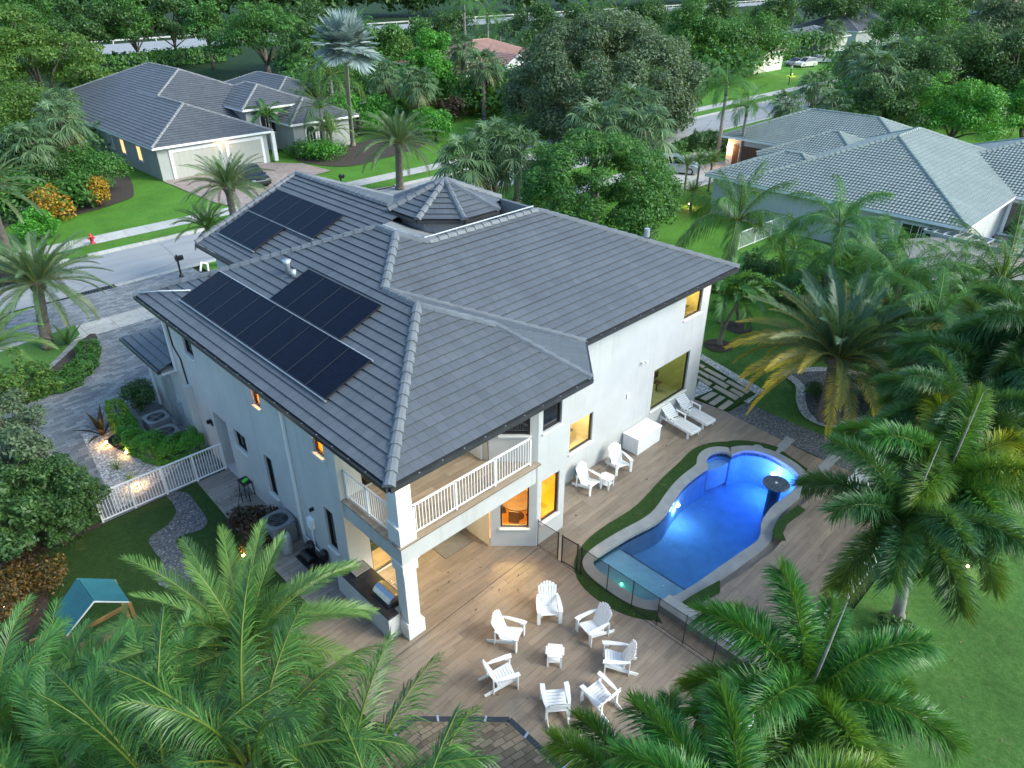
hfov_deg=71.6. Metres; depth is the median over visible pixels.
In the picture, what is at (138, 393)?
shrub
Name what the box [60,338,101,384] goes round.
hedge
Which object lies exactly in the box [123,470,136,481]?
grass tuft
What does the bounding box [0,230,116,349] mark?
palm tree
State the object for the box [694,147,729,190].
palm tree
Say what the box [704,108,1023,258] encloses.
house
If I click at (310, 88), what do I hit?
tree
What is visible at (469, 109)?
shrub
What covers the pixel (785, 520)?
turf strip
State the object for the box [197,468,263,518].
side path
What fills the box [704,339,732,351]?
tree ring
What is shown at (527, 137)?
palm tree
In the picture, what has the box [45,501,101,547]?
shrub
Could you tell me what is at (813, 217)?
palm tree
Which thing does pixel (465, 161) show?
palm tree
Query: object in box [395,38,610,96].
house
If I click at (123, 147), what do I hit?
window
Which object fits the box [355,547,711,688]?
deck joint
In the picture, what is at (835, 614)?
fence
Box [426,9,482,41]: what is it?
tree
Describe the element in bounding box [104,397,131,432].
hedge
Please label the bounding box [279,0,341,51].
tree
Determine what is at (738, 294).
palm tree
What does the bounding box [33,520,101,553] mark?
garden bed
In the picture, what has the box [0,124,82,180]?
tree
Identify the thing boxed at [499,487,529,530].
window
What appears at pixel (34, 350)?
lawn patch
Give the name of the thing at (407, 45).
tree
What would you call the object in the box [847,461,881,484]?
sun lounger
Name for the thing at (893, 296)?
areca palm
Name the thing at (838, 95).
palm tree
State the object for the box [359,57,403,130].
palm tree
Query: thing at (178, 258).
mailbox
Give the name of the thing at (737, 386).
stepping slab
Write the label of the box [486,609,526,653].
adirondack chair
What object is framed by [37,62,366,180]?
house
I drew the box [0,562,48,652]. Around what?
garden bed
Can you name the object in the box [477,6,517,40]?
palm tree
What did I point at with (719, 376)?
stepping slab
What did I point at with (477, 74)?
palm tree
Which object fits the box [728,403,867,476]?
gravel path
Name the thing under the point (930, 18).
tree
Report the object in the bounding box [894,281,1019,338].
areca palm
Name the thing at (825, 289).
areca palm
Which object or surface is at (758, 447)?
skimmer lid
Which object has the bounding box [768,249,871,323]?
palm tree
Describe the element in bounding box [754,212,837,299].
palm tree
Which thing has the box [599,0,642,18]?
palm tree
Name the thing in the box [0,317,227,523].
driveway
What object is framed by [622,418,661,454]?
storage chest
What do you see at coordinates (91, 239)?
fire hydrant
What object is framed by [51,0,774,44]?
guard rail
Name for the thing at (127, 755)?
palm tree
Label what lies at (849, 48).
palm tree
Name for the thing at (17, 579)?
shrub
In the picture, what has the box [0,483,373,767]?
side turf
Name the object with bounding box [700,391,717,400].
stepping slab
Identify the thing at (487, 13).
palm tree
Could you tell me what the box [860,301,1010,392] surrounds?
areca palm
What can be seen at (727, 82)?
palm tree
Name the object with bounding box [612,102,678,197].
palm tree
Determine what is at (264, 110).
palm tree
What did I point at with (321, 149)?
shrub
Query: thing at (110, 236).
sidewalk
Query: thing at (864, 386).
shrub
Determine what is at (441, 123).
shrub
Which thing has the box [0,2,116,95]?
tree
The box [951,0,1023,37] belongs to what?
tree
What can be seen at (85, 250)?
verge
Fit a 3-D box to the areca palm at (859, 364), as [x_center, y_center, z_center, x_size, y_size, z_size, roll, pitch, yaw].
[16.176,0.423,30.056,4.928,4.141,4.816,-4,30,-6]
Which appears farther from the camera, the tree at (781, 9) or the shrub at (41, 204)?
the tree at (781, 9)
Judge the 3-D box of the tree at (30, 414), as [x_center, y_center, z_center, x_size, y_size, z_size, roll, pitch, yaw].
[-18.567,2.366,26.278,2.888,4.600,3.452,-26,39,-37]
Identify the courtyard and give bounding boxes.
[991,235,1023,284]
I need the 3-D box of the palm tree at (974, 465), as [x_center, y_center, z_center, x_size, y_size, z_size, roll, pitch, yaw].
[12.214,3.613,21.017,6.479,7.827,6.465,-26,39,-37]
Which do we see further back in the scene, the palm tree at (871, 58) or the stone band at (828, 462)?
the palm tree at (871, 58)
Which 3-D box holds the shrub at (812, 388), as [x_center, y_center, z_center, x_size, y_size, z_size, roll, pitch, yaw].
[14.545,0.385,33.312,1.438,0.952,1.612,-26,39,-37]
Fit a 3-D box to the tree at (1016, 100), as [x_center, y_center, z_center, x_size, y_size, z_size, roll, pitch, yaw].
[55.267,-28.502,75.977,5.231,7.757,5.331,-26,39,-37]
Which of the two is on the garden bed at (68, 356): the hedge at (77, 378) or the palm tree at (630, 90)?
the hedge at (77, 378)
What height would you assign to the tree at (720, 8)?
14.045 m
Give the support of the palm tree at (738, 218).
on the tree ring at (731, 327)
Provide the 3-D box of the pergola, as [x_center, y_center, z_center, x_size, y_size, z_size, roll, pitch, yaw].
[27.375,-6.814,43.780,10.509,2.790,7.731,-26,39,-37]
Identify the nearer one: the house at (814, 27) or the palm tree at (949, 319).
the palm tree at (949, 319)
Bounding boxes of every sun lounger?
[659,402,700,438]
[674,393,715,429]
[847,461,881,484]
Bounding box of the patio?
[292,399,874,767]
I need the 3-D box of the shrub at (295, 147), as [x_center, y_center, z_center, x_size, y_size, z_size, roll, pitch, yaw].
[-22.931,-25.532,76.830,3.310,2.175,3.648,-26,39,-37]
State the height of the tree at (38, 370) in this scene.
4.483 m
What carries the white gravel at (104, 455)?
on the driveway at (118, 367)
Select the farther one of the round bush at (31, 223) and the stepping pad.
the round bush at (31, 223)
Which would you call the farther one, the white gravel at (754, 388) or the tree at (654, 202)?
the tree at (654, 202)
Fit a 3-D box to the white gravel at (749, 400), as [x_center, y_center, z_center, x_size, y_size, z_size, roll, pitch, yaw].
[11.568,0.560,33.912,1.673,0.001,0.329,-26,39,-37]
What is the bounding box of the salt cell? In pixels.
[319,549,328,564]
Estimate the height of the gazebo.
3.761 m
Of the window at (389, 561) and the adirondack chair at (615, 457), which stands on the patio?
the adirondack chair at (615, 457)
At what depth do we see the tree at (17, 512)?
22.03 m
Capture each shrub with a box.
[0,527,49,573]
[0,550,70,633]
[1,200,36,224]
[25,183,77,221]
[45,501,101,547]
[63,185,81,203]
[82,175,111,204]
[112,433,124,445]
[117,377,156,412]
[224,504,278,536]
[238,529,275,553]
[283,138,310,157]
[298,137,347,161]
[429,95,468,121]
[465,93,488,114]
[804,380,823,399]
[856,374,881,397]
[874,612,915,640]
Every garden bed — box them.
[0,168,133,227]
[0,333,97,411]
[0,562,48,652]
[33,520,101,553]
[296,132,424,165]
[792,371,880,420]
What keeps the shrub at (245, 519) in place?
on the side path at (292, 564)
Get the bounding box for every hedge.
[12,369,84,403]
[59,44,226,73]
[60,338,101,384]
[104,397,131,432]
[115,413,207,465]
[651,129,713,153]
[682,128,727,151]
[737,247,877,310]
[781,27,836,59]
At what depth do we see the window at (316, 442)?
21.52 m
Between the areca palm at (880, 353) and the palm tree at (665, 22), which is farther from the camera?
the palm tree at (665, 22)
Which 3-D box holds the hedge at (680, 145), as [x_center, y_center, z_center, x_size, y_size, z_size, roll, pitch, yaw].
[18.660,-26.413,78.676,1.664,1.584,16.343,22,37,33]
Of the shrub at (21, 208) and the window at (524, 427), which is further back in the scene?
the shrub at (21, 208)
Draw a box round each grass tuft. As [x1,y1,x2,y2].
[107,460,124,470]
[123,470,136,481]
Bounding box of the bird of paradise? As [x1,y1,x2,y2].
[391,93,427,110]
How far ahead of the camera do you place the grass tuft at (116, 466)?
28.90 m
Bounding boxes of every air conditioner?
[142,409,172,440]
[153,423,180,456]
[260,508,298,550]
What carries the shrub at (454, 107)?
on the front lawn at (152, 200)
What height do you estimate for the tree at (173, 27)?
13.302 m
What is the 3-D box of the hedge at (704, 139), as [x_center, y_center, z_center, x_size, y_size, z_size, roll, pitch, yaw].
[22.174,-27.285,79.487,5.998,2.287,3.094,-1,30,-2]
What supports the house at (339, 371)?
on the ground at (248, 60)
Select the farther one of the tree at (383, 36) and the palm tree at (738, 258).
the tree at (383, 36)
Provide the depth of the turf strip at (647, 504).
26.55 m
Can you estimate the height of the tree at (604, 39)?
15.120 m
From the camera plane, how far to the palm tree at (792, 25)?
186.06 m
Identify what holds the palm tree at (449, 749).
on the side turf
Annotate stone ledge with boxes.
[663,594,765,666]
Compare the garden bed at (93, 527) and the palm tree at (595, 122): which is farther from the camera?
the palm tree at (595, 122)
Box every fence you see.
[92,443,226,522]
[537,519,749,670]
[731,526,894,742]
[737,216,783,249]
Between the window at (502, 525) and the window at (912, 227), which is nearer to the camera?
the window at (502, 525)
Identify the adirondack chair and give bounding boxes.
[478,653,520,696]
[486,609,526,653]
[536,580,562,624]
[540,681,570,727]
[572,461,603,495]
[575,602,614,647]
[579,671,620,722]
[602,639,637,675]
[605,442,633,475]
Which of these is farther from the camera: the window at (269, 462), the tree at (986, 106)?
the tree at (986, 106)
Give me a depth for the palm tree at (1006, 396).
22.10 m
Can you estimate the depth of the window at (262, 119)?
78.66 m
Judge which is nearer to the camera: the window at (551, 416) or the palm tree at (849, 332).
the window at (551, 416)
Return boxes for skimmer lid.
[753,445,762,450]
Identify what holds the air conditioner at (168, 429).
on the white gravel at (104, 455)
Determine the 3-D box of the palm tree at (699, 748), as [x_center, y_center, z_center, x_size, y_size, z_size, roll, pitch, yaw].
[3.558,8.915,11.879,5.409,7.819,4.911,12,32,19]
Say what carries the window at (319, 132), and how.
in the house at (161, 122)
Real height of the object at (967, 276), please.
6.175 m
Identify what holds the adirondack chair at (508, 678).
on the patio
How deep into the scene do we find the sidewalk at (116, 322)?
41.06 m
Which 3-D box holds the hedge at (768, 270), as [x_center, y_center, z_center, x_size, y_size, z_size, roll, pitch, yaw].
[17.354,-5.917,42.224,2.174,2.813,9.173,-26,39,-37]
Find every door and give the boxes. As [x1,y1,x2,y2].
[172,146,221,177]
[228,139,263,167]
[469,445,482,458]
[731,144,760,163]
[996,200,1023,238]
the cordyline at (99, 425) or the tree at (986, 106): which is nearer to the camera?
the cordyline at (99, 425)
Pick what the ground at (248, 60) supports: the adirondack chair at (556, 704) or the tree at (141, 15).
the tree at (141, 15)
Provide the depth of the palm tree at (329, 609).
16.27 m
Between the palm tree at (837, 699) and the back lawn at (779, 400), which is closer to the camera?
the palm tree at (837, 699)
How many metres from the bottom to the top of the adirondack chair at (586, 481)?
1.007 m
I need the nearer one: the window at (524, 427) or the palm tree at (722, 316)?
the window at (524, 427)
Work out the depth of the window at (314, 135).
78.47 m
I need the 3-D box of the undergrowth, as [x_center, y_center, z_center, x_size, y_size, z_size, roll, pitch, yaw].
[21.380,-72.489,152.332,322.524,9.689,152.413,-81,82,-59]
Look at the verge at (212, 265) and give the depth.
71.17 m
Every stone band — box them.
[775,436,793,452]
[818,454,839,471]
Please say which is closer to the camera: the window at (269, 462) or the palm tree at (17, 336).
the window at (269, 462)
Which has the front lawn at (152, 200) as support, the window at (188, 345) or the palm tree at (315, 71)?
the palm tree at (315, 71)
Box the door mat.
[433,530,473,558]
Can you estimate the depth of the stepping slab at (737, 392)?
34.12 m
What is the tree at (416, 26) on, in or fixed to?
on the ground at (248, 60)
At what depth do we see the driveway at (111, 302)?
42.79 m
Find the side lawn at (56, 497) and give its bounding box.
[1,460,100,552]
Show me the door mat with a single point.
(452, 544)
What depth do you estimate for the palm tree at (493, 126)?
54.15 m
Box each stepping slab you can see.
[697,376,711,385]
[698,370,710,377]
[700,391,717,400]
[704,368,725,379]
[709,376,728,388]
[709,395,724,405]
[713,385,738,400]
[718,400,733,409]
[726,380,749,393]
[730,388,743,396]
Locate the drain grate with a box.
[75,284,116,296]
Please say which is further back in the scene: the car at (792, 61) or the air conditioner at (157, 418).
the car at (792, 61)
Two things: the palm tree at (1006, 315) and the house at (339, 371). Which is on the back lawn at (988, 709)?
the palm tree at (1006, 315)
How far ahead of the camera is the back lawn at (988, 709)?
20.73 m
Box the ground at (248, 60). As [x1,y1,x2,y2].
[2,0,1023,740]
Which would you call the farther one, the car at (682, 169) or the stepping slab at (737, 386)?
the car at (682, 169)
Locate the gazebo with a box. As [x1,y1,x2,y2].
[358,715,565,767]
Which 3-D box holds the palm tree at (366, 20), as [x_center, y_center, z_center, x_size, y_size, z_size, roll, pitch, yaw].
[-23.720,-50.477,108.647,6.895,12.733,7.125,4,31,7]
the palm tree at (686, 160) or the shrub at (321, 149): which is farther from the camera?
the shrub at (321, 149)
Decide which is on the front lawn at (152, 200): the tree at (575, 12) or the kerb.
the tree at (575, 12)
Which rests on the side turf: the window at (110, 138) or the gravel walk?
the gravel walk
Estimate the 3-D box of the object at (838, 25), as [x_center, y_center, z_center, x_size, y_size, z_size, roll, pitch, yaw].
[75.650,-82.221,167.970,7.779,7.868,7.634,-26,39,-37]
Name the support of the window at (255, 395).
in the house at (339, 371)
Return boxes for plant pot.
[108,435,126,448]
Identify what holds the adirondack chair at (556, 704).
on the patio
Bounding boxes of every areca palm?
[0,592,138,767]
[0,597,171,767]
[0,619,239,767]
[1,607,289,767]
[17,603,218,767]
[810,250,929,361]
[831,340,897,424]
[839,270,971,353]
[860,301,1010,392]
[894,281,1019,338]
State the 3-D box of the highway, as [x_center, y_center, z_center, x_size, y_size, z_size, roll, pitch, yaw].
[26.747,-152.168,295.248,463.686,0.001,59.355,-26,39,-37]
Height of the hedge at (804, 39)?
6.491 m
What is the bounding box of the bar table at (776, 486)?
[762,475,789,516]
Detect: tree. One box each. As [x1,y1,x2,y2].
[0,0,80,64]
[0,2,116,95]
[0,66,84,136]
[0,121,64,176]
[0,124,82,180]
[0,147,48,255]
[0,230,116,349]
[0,303,57,391]
[0,346,64,415]
[0,387,52,455]
[0,425,55,526]
[0,447,112,548]
[0,479,48,585]
[1,147,80,194]
[25,601,333,767]
[26,98,96,153]
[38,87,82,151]
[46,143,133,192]
[47,0,134,51]
[76,518,380,766]
[92,0,165,64]
[94,564,422,767]
[140,0,204,64]
[170,201,228,250]
[174,151,274,217]
[179,0,227,68]
[198,2,320,72]
[210,626,501,767]
[245,98,288,127]
[270,20,323,72]
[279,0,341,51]
[283,73,356,143]
[287,40,368,109]
[296,64,337,97]
[302,111,354,155]
[311,6,383,146]
[318,61,374,95]
[323,699,492,767]
[326,88,394,134]
[332,8,379,37]
[346,22,403,53]
[349,106,444,189]
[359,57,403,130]
[376,34,423,77]
[395,65,440,135]
[399,27,454,106]
[402,15,436,46]
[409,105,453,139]
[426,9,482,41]
[431,130,503,190]
[441,0,487,34]
[445,33,478,106]
[460,115,523,192]
[463,47,505,119]
[465,0,510,37]
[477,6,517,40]
[480,124,545,200]
[485,63,505,113]
[496,0,565,47]
[496,8,713,143]
[516,127,683,240]
[537,680,766,767]
[560,2,607,39]
[561,95,628,197]
[563,0,609,13]
[598,673,886,767]
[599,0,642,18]
[604,81,669,187]
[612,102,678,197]
[618,0,681,67]
[656,6,674,59]
[665,0,727,63]
[667,0,734,57]
[670,152,704,191]
[670,554,979,767]
[672,159,811,322]
[679,177,712,208]
[686,147,714,185]
[693,55,767,159]
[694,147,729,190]
[701,0,742,22]
[707,9,800,77]
[707,275,777,345]
[710,273,768,345]
[711,250,768,325]
[717,84,777,162]
[724,263,959,440]
[749,0,800,23]
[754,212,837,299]
[764,88,806,119]
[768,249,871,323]
[772,174,910,331]
[789,432,1023,633]
[790,0,819,29]
[793,68,837,108]
[795,0,868,21]
[805,206,941,301]
[812,89,856,121]
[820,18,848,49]
[827,381,1023,593]
[829,38,879,92]
[832,220,988,370]
[835,0,895,18]
[845,47,906,120]
[849,68,934,128]
[859,38,961,122]
[862,0,969,47]
[868,344,1023,485]
[871,266,1009,358]
[875,34,917,63]
[876,294,1023,488]
[882,20,1023,87]
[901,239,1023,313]
[905,0,977,27]
[909,71,1023,142]
[925,200,1023,309]
[941,280,1023,454]
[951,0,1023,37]
[967,17,1023,95]
[1003,79,1023,145]
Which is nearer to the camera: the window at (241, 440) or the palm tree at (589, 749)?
the palm tree at (589, 749)
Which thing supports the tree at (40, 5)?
on the ground at (248, 60)
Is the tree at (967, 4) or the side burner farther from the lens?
the tree at (967, 4)
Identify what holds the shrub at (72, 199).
on the garden bed at (122, 189)
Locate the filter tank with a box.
[281,531,292,555]
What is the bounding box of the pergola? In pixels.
[904,225,1023,283]
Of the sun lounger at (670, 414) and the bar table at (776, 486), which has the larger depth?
the sun lounger at (670, 414)
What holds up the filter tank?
on the side path at (292, 564)
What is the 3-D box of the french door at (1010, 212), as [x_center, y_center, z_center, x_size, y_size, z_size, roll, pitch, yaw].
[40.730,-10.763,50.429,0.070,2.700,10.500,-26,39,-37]
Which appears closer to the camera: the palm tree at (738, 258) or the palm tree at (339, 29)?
the palm tree at (738, 258)
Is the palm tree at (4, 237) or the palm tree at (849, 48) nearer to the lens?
the palm tree at (4, 237)
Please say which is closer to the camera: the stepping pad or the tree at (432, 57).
the stepping pad
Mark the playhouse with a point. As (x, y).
(82, 596)
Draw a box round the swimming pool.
[589,445,807,601]
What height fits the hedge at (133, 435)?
1.366 m
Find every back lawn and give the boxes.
[695,236,993,472]
[747,458,1023,767]
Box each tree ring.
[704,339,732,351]
[726,321,752,332]
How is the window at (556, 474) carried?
in the house at (339, 371)
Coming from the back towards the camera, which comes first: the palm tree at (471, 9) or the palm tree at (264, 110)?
the palm tree at (471, 9)
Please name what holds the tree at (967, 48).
on the front lawn at (673, 233)
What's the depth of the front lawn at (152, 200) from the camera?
70.67 m
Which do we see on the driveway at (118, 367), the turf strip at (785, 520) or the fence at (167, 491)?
the fence at (167, 491)
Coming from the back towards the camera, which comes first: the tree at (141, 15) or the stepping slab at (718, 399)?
the tree at (141, 15)
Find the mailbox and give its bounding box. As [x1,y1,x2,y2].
[174,255,183,276]
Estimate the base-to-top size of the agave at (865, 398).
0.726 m
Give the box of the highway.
[16,2,764,61]
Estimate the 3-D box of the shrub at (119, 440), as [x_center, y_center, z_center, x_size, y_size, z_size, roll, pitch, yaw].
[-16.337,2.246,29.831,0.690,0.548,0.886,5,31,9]
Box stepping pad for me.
[695,359,754,410]
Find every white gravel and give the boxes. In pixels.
[81,428,198,510]
[694,380,711,397]
[700,354,762,393]
[744,391,761,402]
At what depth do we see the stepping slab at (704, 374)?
35.63 m
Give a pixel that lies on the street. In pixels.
(140, 262)
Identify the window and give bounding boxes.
[107,133,115,149]
[118,137,127,154]
[135,144,144,162]
[183,339,194,360]
[235,431,248,457]
[251,392,261,412]
[259,109,275,133]
[266,456,279,501]
[305,124,316,141]
[311,439,325,462]
[318,124,328,141]
[326,509,339,555]
[370,544,391,571]
[498,418,531,437]
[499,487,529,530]
[541,472,559,523]
[542,401,563,435]
[568,413,593,456]
[649,351,688,413]
[683,290,701,321]
[896,220,935,254]
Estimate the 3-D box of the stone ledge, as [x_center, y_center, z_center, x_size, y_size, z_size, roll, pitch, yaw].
[6.080,7.609,21.605,0.600,0.260,3.550,-26,39,-37]
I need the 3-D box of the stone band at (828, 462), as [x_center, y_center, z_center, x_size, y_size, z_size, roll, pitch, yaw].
[13.085,3.232,29.330,1.477,0.001,0.448,-26,39,-37]
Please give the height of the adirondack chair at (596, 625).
1.007 m
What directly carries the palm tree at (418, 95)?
on the garden bed at (347, 158)
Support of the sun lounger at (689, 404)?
on the patio
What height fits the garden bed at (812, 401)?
0.001 m
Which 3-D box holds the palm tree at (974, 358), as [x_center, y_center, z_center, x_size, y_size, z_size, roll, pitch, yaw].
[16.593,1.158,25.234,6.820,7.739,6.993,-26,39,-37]
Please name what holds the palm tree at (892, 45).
on the front lawn at (673, 233)
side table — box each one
[545,643,563,667]
[599,472,614,490]
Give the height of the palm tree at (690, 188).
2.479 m
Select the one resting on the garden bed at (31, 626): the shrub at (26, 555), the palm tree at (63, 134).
the shrub at (26, 555)
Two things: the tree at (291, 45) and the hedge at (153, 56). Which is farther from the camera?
the hedge at (153, 56)
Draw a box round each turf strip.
[575,440,778,619]
[682,580,719,607]
[773,505,804,540]
[780,451,807,471]
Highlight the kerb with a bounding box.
[50,43,1022,285]
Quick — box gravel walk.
[149,491,206,586]
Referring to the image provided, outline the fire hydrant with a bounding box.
[88,233,95,243]
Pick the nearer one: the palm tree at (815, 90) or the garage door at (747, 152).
the garage door at (747, 152)
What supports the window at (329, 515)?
in the house at (339, 371)
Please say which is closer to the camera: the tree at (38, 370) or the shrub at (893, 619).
the shrub at (893, 619)
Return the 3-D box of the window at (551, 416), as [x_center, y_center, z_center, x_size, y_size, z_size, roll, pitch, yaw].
[1.287,0.796,22.777,0.996,1.554,0.215,-26,39,-37]
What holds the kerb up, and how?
on the street
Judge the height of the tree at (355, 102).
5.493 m
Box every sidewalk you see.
[0,76,969,351]
[16,41,1018,254]
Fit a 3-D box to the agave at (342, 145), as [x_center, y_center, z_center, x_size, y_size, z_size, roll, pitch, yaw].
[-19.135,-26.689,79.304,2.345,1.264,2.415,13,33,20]
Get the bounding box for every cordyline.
[43,323,81,347]
[72,404,117,443]
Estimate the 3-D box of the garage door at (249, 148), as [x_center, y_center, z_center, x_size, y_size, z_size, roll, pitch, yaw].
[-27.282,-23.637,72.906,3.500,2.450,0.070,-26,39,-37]
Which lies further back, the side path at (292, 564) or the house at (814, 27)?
the house at (814, 27)
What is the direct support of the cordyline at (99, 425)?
on the white gravel at (104, 455)
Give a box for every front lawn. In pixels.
[0,36,1000,252]
[544,114,1023,354]
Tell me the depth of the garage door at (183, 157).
69.51 m
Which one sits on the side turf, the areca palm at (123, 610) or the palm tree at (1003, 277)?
the areca palm at (123, 610)
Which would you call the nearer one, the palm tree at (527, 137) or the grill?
the grill
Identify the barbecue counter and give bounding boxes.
[337,560,401,638]
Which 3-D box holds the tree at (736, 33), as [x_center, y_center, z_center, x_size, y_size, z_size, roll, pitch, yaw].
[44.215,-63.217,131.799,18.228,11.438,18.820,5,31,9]
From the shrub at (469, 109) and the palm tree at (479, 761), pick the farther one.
the shrub at (469, 109)
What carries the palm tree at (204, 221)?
on the verge at (212, 265)
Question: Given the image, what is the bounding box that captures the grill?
[371,580,398,609]
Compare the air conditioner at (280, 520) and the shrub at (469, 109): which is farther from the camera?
the shrub at (469, 109)
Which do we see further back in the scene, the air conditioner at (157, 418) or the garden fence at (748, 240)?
the garden fence at (748, 240)
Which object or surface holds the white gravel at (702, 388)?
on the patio
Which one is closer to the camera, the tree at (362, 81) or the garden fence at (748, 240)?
the garden fence at (748, 240)
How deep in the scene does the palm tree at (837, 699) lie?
13.24 m
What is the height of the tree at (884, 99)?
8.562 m
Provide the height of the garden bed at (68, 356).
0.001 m
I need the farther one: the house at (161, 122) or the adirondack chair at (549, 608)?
the house at (161, 122)
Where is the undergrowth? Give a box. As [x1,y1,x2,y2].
[0,0,1023,767]
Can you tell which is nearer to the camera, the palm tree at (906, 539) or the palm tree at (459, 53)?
the palm tree at (906, 539)
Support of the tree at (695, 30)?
on the front lawn at (152, 200)
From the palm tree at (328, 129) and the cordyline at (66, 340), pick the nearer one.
the cordyline at (66, 340)
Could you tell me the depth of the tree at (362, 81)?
94.97 m
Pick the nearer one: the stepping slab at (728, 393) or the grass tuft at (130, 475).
the grass tuft at (130, 475)
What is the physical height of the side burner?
0.070 m
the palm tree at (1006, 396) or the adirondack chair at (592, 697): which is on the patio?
the adirondack chair at (592, 697)
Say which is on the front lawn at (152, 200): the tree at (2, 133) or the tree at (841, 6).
the tree at (841, 6)
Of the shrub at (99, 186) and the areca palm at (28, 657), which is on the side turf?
the areca palm at (28, 657)
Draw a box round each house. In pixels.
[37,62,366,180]
[119,171,739,640]
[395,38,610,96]
[703,46,784,73]
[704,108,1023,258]
[788,25,851,55]
[793,11,898,46]
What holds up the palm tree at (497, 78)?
on the front lawn at (152, 200)
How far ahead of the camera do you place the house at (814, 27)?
167.84 m
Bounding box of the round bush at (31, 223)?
[8,205,63,238]
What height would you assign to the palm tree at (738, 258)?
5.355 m
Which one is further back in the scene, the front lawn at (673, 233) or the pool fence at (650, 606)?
the front lawn at (673, 233)
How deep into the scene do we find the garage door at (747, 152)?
70.84 m
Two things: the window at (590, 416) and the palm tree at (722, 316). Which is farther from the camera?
the palm tree at (722, 316)
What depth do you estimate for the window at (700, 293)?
30.55 m
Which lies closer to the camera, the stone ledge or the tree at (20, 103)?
the stone ledge
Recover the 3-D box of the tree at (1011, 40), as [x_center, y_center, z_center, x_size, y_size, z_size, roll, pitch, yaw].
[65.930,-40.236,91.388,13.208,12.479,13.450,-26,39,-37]
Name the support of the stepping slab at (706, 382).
on the stepping pad
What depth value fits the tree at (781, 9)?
169.35 m
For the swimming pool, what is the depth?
27.32 m
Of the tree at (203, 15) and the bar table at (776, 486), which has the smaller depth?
the bar table at (776, 486)
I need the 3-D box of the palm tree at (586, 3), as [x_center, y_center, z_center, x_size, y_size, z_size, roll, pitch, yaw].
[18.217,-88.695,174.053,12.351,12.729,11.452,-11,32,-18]
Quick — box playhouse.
[29,578,143,658]
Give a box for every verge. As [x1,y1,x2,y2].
[43,41,1022,261]
[199,69,972,269]
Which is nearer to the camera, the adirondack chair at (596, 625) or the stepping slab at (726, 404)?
the adirondack chair at (596, 625)
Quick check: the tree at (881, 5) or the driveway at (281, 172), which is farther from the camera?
the tree at (881, 5)
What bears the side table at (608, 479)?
on the patio
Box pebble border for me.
[784,367,875,426]
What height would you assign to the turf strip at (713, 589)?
0.001 m
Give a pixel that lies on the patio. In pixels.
(461, 635)
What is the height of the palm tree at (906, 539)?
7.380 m
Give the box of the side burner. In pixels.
[349,561,370,576]
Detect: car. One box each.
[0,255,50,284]
[235,163,271,186]
[664,153,697,174]
[784,57,801,65]
[794,57,817,67]
[813,55,831,61]
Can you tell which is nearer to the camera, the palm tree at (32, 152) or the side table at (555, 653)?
the side table at (555, 653)
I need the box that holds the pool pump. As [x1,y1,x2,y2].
[296,534,328,585]
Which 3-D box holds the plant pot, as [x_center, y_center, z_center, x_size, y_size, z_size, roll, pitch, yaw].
[-16.674,2.474,30.204,0.840,0.450,0.840,-26,39,-37]
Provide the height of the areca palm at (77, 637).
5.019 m
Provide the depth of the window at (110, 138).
75.01 m
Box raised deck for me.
[691,489,889,640]
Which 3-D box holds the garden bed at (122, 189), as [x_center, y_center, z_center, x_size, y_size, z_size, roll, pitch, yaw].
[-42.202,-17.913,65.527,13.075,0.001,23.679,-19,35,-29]
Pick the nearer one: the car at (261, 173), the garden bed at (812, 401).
the garden bed at (812, 401)
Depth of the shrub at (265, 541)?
24.47 m
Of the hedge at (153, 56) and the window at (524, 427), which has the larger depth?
the hedge at (153, 56)
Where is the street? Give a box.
[0,46,1018,313]
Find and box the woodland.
[0,0,662,25]
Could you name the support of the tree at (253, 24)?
on the ground at (248, 60)
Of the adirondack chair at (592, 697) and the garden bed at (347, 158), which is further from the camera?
the garden bed at (347, 158)
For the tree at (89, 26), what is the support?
on the ground at (248, 60)
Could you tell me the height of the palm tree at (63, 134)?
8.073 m
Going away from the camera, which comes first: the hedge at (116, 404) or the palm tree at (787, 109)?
the hedge at (116, 404)
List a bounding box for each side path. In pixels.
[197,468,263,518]
[236,503,343,610]
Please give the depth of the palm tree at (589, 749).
12.74 m
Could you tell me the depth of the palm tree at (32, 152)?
59.17 m
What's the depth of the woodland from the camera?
285.93 m
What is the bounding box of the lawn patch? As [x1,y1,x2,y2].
[0,325,79,391]
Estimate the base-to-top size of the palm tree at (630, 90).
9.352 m
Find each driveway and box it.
[0,267,199,345]
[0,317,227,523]
[164,162,391,207]
[672,161,724,189]
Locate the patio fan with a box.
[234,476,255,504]
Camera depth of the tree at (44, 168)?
59.89 m
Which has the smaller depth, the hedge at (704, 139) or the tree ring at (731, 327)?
the tree ring at (731, 327)
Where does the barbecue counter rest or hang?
on the patio
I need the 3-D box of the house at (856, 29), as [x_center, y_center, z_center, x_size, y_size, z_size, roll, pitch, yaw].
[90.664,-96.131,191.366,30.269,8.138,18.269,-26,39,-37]

